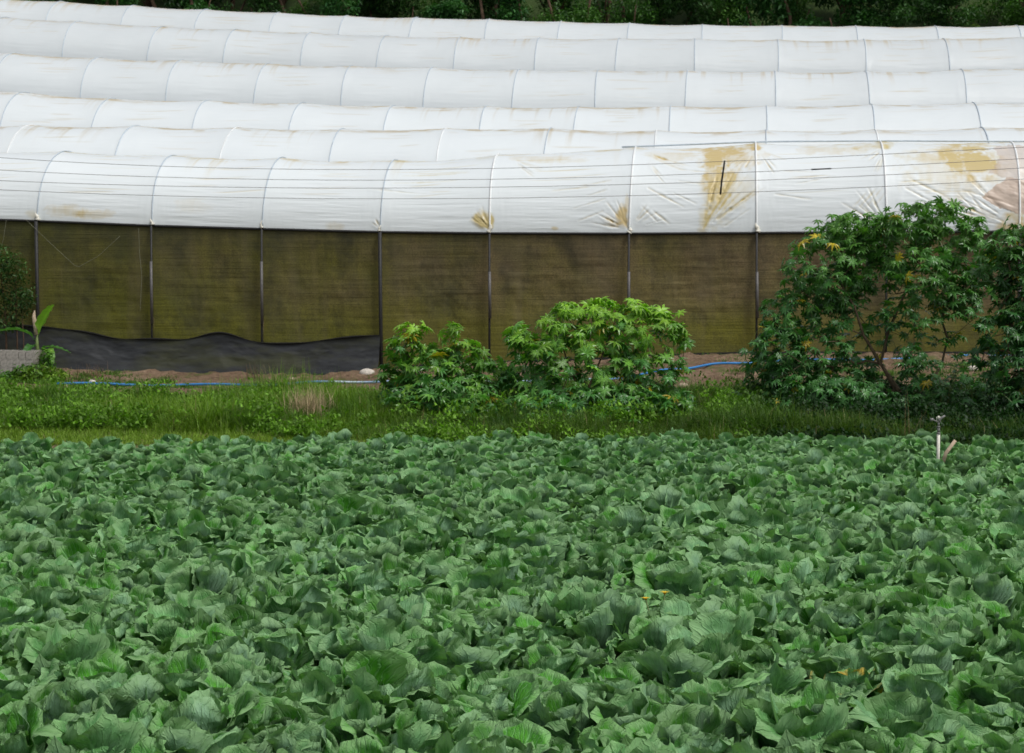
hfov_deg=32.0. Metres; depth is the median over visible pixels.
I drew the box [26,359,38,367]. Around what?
concrete block
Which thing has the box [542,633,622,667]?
cabbage plant
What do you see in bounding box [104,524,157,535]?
cabbage plant
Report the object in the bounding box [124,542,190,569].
cabbage plant
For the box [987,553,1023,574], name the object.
cabbage plant
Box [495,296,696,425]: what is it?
castor bean plant
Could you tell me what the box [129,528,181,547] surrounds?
cabbage plant
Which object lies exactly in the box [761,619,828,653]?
cabbage plant
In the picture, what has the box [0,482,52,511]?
cabbage plant
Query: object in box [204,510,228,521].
cabbage plant
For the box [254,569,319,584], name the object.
cabbage plant
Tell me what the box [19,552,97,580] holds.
cabbage plant
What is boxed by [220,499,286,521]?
cabbage plant
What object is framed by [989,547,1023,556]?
cabbage plant
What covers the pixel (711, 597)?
cabbage plant
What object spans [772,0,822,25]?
forest shrub
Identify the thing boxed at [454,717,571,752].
cabbage plant
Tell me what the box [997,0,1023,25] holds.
forest shrub
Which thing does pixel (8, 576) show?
cabbage plant
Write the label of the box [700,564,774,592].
cabbage plant
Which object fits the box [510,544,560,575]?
cabbage plant
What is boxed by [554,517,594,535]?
cabbage plant
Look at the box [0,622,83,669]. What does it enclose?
cabbage plant
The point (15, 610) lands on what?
cabbage plant
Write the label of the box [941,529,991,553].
cabbage plant
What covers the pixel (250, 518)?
cabbage plant
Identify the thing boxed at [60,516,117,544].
cabbage plant
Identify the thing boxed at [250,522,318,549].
cabbage plant
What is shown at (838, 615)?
cabbage plant
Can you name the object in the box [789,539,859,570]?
cabbage plant
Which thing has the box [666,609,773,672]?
cabbage plant
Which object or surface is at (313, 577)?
cabbage plant
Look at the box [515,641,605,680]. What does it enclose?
cabbage plant
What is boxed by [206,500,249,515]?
cabbage plant
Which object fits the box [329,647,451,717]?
cabbage plant
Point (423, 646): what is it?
cabbage plant
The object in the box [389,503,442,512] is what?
cabbage plant
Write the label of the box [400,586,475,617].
cabbage plant
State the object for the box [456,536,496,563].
cabbage plant
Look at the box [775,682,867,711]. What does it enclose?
cabbage plant
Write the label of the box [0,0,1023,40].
polytunnel
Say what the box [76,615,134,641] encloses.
cabbage plant
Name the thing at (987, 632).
cabbage plant
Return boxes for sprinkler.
[930,415,944,458]
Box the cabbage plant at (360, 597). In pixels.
[340,584,424,609]
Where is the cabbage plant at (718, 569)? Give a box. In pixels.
[701,561,728,583]
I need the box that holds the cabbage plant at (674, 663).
[635,638,744,689]
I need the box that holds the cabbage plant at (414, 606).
[345,593,429,632]
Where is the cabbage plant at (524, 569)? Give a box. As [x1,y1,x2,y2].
[510,559,546,578]
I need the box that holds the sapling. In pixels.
[921,354,971,403]
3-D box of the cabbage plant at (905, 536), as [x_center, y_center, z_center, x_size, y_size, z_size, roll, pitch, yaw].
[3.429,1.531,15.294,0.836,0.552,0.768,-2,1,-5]
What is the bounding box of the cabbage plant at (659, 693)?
[639,680,698,705]
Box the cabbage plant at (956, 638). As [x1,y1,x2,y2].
[899,612,1011,664]
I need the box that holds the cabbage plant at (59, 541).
[15,532,86,545]
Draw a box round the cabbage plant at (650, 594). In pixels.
[639,585,695,606]
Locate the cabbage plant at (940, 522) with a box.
[923,514,971,530]
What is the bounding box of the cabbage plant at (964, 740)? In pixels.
[940,724,1023,752]
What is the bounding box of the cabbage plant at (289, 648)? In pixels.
[249,628,320,670]
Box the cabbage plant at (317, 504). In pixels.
[307,499,327,515]
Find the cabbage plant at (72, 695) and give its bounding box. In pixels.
[35,677,140,723]
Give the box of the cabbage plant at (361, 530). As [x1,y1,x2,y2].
[335,524,369,536]
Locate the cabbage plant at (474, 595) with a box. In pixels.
[453,587,503,604]
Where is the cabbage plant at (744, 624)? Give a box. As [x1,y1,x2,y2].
[677,596,782,650]
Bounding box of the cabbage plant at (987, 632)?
[975,623,1023,648]
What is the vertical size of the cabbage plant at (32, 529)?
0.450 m
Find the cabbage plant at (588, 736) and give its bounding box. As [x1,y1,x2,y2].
[577,717,626,752]
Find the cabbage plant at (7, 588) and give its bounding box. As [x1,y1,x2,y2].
[0,577,34,598]
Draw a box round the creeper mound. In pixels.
[0,349,72,382]
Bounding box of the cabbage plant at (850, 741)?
[792,729,942,752]
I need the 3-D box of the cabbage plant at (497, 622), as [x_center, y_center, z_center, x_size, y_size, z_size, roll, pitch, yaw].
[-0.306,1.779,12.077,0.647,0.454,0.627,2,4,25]
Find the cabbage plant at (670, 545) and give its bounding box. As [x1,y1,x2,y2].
[661,533,704,553]
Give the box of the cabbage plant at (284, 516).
[252,504,315,525]
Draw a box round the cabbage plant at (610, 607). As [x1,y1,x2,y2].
[554,588,650,667]
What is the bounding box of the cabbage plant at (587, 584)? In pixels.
[557,576,634,596]
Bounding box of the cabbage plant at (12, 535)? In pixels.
[0,527,30,541]
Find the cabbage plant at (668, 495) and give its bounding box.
[635,484,689,515]
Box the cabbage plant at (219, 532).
[169,509,243,548]
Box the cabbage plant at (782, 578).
[755,570,831,598]
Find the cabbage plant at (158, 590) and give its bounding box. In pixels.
[147,583,164,599]
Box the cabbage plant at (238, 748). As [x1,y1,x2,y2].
[218,744,288,752]
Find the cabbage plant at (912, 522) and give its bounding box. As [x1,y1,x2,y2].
[893,514,955,532]
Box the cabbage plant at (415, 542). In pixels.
[388,518,467,555]
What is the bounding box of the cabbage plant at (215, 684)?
[165,672,277,702]
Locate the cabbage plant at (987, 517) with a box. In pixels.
[976,508,1000,522]
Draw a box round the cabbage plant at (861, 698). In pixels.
[858,694,865,704]
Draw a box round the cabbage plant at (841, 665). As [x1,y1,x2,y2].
[800,643,884,697]
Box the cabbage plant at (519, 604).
[467,595,542,621]
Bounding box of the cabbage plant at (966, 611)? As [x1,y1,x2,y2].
[898,600,988,642]
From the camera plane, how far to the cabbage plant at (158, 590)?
13.20 m
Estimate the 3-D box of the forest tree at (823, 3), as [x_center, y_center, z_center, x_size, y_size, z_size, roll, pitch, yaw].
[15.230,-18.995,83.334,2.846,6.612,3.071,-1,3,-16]
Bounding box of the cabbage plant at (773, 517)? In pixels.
[757,509,792,529]
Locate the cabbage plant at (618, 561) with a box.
[573,551,634,580]
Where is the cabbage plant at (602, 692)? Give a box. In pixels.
[541,682,627,702]
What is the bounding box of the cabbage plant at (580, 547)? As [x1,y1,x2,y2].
[572,535,616,558]
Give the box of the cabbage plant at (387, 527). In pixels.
[365,518,410,538]
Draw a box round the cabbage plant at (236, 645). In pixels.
[195,636,295,680]
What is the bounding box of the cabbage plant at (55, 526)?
[44,514,82,536]
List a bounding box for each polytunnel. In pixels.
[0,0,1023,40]
[0,17,1023,72]
[0,52,1023,107]
[0,92,1023,132]
[0,124,1023,314]
[0,140,1023,374]
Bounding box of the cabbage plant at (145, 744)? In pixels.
[95,735,166,752]
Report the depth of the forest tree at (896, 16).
77.03 m
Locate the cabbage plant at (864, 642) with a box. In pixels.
[828,631,913,671]
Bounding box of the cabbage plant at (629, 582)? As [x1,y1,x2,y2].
[610,562,658,586]
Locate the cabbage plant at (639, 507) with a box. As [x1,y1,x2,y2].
[612,501,648,516]
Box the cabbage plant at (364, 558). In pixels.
[318,542,403,574]
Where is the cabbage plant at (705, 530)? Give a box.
[668,523,738,543]
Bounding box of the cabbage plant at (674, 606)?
[647,596,722,617]
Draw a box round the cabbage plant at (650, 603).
[643,600,661,611]
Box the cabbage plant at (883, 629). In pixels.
[817,612,901,650]
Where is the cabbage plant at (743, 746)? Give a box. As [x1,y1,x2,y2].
[727,735,824,752]
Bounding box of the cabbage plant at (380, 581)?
[325,564,402,604]
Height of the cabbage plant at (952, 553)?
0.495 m
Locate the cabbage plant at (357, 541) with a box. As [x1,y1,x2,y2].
[333,532,389,549]
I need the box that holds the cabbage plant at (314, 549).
[304,546,352,555]
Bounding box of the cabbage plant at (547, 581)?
[527,574,584,591]
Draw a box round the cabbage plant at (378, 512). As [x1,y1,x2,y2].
[343,500,397,527]
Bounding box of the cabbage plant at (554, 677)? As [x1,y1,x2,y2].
[496,667,580,684]
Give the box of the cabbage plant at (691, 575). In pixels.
[625,551,724,596]
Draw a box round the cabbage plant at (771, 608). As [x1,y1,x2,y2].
[737,586,807,641]
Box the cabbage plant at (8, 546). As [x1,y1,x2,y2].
[0,536,27,553]
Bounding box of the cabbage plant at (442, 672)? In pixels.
[426,661,474,682]
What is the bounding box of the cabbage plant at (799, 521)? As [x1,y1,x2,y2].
[786,520,835,528]
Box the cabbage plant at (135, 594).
[102,585,165,605]
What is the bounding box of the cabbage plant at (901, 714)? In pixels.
[845,689,988,752]
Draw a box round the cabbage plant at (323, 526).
[280,513,334,536]
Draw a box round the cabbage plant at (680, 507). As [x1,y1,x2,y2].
[671,505,688,509]
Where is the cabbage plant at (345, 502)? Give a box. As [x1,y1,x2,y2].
[328,493,376,512]
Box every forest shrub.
[99,0,143,5]
[145,0,151,6]
[198,0,234,11]
[218,0,245,11]
[287,0,322,15]
[312,0,354,11]
[413,0,463,17]
[485,0,533,19]
[533,0,569,21]
[535,0,604,22]
[560,0,603,22]
[605,0,660,24]
[704,0,754,25]
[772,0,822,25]
[956,20,977,26]
[968,0,1023,25]
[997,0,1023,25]
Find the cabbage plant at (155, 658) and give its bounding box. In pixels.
[132,651,172,667]
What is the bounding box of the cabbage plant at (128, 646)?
[118,637,166,667]
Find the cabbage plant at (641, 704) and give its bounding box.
[577,682,667,739]
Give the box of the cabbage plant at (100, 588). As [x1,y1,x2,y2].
[73,572,132,601]
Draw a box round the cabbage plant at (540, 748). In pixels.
[534,744,596,752]
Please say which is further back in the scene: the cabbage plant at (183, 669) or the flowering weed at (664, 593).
the flowering weed at (664, 593)
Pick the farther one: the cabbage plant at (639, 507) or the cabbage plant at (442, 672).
the cabbage plant at (639, 507)
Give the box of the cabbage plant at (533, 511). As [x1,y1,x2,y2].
[506,501,578,522]
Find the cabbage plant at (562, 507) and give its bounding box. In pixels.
[542,498,588,520]
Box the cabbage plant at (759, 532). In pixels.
[734,526,773,538]
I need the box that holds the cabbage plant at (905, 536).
[863,523,950,550]
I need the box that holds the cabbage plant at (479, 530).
[457,513,522,539]
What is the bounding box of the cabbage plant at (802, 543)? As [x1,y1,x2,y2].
[757,527,832,551]
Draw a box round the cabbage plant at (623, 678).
[570,662,646,694]
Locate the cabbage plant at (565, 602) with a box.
[533,580,607,625]
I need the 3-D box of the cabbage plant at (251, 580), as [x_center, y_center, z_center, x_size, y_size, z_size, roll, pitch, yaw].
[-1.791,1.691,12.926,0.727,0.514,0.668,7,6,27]
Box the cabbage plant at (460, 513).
[453,506,507,521]
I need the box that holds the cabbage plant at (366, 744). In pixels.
[337,735,404,752]
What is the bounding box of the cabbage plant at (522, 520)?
[488,513,550,526]
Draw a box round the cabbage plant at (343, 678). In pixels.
[327,657,351,689]
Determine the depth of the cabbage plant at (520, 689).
10.01 m
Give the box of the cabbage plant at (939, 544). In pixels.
[902,536,988,557]
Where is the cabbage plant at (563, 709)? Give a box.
[517,680,628,752]
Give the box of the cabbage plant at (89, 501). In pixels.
[66,491,128,514]
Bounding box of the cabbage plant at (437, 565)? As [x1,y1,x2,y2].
[418,552,485,587]
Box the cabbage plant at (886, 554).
[870,542,922,564]
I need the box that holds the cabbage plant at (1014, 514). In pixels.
[978,504,1023,527]
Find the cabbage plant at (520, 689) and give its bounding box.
[428,665,554,720]
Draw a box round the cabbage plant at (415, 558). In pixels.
[401,547,461,564]
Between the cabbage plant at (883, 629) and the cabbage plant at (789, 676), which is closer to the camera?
the cabbage plant at (789, 676)
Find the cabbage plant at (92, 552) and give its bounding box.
[56,538,126,566]
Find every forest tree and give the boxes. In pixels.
[94,0,138,5]
[142,0,186,8]
[171,0,218,9]
[241,0,285,12]
[319,0,361,15]
[351,0,399,17]
[372,0,422,17]
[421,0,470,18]
[462,0,498,18]
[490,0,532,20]
[587,0,616,22]
[636,0,683,24]
[657,0,737,24]
[726,0,770,25]
[754,0,835,26]
[810,0,850,25]
[829,0,876,26]
[850,2,889,25]
[851,0,887,26]
[870,0,928,26]
[910,0,988,26]
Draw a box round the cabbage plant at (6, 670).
[0,664,18,678]
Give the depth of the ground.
41.24 m
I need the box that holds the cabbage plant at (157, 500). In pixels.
[144,498,185,509]
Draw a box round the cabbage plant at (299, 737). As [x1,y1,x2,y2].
[247,720,338,752]
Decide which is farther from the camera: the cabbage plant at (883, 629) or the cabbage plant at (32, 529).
the cabbage plant at (32, 529)
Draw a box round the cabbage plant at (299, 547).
[245,540,306,556]
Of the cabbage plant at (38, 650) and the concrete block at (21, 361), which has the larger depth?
the concrete block at (21, 361)
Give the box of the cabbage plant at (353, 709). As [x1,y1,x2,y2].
[292,684,407,745]
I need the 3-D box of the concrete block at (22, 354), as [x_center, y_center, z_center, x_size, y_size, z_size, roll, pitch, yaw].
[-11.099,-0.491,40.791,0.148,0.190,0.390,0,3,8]
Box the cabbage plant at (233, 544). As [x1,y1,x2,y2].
[219,538,268,551]
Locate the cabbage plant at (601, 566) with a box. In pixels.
[553,549,627,585]
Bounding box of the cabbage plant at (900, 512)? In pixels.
[860,501,921,521]
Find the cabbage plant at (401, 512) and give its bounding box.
[393,506,435,524]
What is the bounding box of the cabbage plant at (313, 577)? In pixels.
[291,572,347,587]
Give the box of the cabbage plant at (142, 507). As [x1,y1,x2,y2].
[127,502,154,523]
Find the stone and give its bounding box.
[359,368,374,374]
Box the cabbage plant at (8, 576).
[0,572,31,584]
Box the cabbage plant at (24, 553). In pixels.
[0,537,62,566]
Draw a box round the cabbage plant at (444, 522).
[400,511,469,546]
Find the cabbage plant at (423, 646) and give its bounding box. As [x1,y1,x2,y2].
[332,618,454,669]
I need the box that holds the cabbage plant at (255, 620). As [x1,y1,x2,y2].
[212,605,306,632]
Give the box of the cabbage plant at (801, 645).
[749,631,827,679]
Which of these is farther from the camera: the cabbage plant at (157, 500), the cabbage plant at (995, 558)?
the cabbage plant at (157, 500)
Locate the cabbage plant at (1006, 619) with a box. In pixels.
[977,600,1023,635]
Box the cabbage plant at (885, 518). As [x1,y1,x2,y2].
[871,514,894,523]
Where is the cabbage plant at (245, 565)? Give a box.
[231,548,308,583]
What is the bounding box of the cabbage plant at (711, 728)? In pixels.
[596,700,739,752]
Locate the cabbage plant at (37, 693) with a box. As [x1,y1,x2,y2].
[0,681,63,716]
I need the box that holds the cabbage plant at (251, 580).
[233,573,289,603]
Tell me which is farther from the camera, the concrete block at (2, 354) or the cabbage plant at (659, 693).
the concrete block at (2, 354)
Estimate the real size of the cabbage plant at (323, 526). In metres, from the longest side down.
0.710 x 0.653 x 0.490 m
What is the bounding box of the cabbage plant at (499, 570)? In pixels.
[441,548,556,597]
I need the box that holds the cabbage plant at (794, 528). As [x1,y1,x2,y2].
[783,518,834,534]
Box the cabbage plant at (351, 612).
[339,599,375,623]
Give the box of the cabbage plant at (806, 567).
[757,550,852,591]
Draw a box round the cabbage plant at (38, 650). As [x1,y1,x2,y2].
[14,612,148,681]
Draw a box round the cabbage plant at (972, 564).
[935,550,1023,583]
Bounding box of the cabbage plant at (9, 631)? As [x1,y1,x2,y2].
[0,617,82,655]
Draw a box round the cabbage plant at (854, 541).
[808,524,887,554]
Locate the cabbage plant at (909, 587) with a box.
[874,580,944,594]
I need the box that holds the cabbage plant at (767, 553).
[743,536,795,570]
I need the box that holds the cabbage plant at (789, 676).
[730,652,811,695]
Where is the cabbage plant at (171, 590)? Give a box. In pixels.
[163,583,222,602]
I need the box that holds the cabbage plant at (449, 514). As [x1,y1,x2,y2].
[415,507,460,521]
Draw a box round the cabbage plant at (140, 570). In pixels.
[134,556,192,578]
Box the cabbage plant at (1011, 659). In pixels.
[971,628,1023,676]
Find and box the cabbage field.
[0,427,1023,737]
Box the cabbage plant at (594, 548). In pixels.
[585,542,637,567]
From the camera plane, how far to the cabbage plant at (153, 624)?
11.94 m
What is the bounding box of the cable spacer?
[720,161,725,194]
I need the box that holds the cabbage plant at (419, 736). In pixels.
[363,708,457,752]
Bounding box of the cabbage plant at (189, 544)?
[158,536,226,556]
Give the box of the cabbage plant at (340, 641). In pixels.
[305,623,364,663]
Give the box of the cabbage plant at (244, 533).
[235,524,272,542]
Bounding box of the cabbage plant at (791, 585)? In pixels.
[721,579,809,604]
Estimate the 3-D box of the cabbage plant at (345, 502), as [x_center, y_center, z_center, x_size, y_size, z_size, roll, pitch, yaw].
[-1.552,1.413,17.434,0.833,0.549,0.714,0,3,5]
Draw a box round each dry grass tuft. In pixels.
[68,362,114,377]
[238,362,273,379]
[257,380,343,418]
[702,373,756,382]
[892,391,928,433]
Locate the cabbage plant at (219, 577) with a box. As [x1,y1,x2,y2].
[164,560,243,594]
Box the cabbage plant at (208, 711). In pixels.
[110,683,277,736]
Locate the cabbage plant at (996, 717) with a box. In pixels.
[964,699,1023,735]
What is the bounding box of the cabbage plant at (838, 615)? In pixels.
[786,591,884,642]
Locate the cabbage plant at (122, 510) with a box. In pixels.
[80,500,150,525]
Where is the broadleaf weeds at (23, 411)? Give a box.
[0,370,1023,447]
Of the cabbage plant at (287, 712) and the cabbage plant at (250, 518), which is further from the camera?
the cabbage plant at (250, 518)
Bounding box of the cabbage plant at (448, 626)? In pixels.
[393,608,486,647]
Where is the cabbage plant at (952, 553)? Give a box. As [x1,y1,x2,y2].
[906,545,965,572]
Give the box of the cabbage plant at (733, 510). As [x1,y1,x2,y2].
[681,494,763,528]
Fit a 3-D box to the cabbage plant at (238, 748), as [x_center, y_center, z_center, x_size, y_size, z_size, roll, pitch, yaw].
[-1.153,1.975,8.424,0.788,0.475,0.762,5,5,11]
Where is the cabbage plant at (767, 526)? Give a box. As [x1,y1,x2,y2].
[749,524,783,530]
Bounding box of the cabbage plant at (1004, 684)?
[944,661,1023,713]
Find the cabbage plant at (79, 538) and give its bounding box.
[39,537,84,557]
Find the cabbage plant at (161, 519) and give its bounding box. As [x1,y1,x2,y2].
[147,500,189,528]
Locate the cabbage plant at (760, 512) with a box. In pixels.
[746,505,763,529]
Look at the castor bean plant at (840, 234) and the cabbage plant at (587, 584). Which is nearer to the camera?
the cabbage plant at (587, 584)
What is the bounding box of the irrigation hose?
[57,354,967,386]
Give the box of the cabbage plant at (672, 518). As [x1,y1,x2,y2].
[653,505,701,530]
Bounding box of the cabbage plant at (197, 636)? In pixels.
[170,623,259,653]
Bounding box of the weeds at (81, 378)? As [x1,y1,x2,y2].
[0,352,1014,394]
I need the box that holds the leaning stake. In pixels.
[942,440,956,462]
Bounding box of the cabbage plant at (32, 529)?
[4,521,55,538]
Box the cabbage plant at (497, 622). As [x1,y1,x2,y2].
[464,605,519,636]
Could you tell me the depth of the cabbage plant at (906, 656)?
10.65 m
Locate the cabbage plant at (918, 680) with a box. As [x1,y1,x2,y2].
[865,663,978,712]
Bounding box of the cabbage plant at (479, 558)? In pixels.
[471,544,555,563]
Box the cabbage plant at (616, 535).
[580,521,636,546]
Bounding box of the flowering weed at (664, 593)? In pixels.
[643,591,667,610]
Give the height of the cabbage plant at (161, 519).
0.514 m
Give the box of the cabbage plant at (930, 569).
[892,554,963,593]
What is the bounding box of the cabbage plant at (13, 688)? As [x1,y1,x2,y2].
[0,658,66,707]
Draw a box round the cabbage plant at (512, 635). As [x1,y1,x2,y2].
[467,625,548,660]
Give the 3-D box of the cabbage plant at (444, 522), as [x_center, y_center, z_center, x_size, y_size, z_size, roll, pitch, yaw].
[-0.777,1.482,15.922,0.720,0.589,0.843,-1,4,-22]
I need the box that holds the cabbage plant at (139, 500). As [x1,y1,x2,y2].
[105,497,143,504]
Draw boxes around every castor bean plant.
[372,320,517,419]
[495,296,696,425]
[733,195,1010,419]
[964,215,1023,420]
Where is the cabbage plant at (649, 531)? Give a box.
[621,524,673,544]
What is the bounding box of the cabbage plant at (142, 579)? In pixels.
[115,570,160,590]
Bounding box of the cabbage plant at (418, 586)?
[378,575,445,595]
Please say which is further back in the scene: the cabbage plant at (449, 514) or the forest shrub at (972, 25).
the forest shrub at (972, 25)
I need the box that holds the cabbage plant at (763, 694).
[756,687,850,709]
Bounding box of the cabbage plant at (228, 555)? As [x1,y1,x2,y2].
[180,547,248,568]
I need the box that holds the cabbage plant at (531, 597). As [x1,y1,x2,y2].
[484,587,540,607]
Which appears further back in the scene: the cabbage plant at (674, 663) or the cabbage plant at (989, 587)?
the cabbage plant at (989, 587)
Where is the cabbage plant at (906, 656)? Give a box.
[870,644,994,676]
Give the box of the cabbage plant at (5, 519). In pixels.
[0,511,10,525]
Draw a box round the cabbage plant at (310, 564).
[281,550,338,578]
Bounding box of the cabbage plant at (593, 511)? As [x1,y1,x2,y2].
[567,504,603,522]
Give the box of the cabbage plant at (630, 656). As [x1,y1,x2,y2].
[607,646,663,684]
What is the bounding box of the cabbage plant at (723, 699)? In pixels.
[656,677,756,749]
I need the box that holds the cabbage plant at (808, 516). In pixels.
[787,510,822,521]
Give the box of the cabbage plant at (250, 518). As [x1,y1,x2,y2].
[223,512,264,526]
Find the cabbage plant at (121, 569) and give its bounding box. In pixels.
[78,557,140,580]
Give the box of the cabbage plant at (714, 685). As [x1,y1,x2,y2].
[701,672,772,694]
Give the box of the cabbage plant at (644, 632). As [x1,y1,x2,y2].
[606,615,692,652]
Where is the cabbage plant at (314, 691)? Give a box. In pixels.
[277,669,345,715]
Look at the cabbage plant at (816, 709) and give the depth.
9.02 m
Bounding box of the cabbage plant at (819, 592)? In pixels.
[799,586,863,605]
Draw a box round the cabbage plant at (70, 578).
[62,572,100,582]
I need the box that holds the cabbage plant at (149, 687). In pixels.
[90,673,164,703]
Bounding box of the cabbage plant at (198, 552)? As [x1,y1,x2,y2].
[177,546,213,561]
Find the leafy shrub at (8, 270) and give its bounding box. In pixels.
[0,244,37,349]
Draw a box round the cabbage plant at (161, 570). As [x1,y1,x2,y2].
[151,558,209,584]
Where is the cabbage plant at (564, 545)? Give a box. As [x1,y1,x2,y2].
[513,530,589,567]
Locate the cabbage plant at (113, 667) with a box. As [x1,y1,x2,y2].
[61,648,149,693]
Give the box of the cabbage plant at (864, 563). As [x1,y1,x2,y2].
[837,550,911,585]
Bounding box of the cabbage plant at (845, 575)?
[837,565,862,583]
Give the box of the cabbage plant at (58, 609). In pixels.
[28,596,106,623]
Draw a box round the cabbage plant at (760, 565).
[735,561,779,574]
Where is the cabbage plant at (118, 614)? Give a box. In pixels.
[65,598,181,639]
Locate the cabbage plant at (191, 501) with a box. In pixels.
[156,493,217,514]
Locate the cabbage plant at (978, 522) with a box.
[961,518,989,531]
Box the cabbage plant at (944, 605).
[924,590,996,627]
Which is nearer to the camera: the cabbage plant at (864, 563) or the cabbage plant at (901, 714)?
the cabbage plant at (901, 714)
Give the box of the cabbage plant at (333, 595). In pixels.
[281,577,352,611]
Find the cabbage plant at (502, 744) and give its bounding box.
[407,730,560,752]
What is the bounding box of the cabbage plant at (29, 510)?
[7,497,84,526]
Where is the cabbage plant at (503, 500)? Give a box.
[478,485,554,515]
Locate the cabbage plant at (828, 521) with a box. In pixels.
[808,512,864,528]
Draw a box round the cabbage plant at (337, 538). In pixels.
[300,529,356,548]
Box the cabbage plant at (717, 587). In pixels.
[687,577,738,598]
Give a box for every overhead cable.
[0,147,1022,169]
[0,168,1016,187]
[0,179,1020,198]
[4,158,1023,179]
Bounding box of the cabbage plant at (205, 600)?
[175,586,255,628]
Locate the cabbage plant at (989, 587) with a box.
[947,573,1023,613]
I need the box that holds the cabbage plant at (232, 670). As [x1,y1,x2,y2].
[201,652,299,696]
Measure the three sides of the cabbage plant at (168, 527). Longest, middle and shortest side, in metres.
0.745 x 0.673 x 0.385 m
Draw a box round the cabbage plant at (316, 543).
[267,536,337,555]
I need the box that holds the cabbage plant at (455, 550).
[418,542,485,559]
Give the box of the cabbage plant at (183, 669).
[148,648,240,701]
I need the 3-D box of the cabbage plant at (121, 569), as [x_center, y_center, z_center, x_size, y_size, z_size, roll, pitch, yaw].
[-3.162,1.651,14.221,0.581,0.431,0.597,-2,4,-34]
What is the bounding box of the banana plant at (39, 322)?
[0,305,70,369]
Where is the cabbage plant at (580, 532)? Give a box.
[537,519,607,541]
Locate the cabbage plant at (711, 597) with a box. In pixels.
[657,594,730,606]
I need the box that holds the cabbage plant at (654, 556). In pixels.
[626,549,685,580]
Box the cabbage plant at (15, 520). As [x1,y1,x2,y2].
[0,516,37,529]
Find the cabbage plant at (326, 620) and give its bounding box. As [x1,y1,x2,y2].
[293,604,361,665]
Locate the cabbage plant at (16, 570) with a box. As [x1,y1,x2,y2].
[0,559,40,581]
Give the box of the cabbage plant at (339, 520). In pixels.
[316,504,358,531]
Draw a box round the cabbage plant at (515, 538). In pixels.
[483,520,581,560]
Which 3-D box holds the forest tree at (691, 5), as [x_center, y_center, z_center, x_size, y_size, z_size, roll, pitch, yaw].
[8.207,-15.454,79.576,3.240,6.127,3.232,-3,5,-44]
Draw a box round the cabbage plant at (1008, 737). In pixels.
[978,726,1023,744]
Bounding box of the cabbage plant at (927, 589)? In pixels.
[875,582,946,598]
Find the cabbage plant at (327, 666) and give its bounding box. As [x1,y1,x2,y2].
[284,656,341,680]
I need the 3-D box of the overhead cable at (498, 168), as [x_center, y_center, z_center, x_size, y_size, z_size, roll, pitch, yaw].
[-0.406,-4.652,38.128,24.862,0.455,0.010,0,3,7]
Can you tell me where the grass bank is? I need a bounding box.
[0,358,1023,446]
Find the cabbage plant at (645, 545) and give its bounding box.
[610,532,668,553]
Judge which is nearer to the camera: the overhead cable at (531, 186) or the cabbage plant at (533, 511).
the cabbage plant at (533, 511)
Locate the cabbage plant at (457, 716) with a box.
[390,695,511,748]
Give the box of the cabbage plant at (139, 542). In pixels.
[103,534,163,560]
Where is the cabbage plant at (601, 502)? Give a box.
[574,493,650,513]
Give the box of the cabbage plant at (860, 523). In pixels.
[837,515,898,539]
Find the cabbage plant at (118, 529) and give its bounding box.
[88,518,146,542]
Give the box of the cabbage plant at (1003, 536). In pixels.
[973,522,1023,550]
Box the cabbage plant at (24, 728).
[0,696,91,752]
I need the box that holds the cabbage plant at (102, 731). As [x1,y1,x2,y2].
[44,699,176,752]
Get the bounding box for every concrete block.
[0,350,10,358]
[1,359,6,367]
[6,350,17,358]
[7,359,13,367]
[12,350,22,359]
[13,359,19,367]
[19,350,31,359]
[19,359,25,367]
[26,350,38,359]
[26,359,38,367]
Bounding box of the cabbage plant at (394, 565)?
[338,553,439,584]
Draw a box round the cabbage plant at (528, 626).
[505,612,575,639]
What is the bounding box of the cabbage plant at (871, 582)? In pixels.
[846,572,894,592]
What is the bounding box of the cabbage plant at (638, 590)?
[612,584,646,596]
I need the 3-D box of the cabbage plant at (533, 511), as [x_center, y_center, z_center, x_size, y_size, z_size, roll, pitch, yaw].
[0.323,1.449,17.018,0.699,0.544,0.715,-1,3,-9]
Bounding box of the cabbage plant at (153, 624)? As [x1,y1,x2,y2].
[117,601,211,654]
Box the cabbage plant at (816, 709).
[730,675,889,752]
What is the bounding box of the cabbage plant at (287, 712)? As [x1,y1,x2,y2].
[237,696,322,751]
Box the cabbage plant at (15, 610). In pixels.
[0,596,45,642]
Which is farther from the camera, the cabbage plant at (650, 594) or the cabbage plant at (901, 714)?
the cabbage plant at (650, 594)
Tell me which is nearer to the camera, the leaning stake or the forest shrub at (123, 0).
the leaning stake
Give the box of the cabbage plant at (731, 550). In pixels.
[669,536,760,566]
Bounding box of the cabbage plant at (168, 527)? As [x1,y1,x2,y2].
[140,522,177,531]
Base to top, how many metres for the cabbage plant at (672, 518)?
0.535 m
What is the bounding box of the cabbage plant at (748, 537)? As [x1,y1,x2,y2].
[700,531,774,546]
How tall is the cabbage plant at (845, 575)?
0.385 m
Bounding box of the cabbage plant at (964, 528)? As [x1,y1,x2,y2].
[945,520,983,543]
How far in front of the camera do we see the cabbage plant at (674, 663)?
10.56 m
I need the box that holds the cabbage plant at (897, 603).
[858,588,928,626]
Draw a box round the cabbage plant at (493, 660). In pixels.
[444,636,529,677]
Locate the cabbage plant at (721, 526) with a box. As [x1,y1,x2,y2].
[682,519,744,536]
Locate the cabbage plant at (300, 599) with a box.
[233,577,338,620]
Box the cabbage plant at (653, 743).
[602,730,690,752]
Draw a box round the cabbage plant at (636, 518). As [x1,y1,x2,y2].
[588,506,663,535]
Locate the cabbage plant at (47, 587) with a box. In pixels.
[6,569,101,611]
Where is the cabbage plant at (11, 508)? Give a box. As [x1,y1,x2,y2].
[0,497,40,514]
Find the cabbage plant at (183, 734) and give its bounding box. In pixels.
[152,715,272,752]

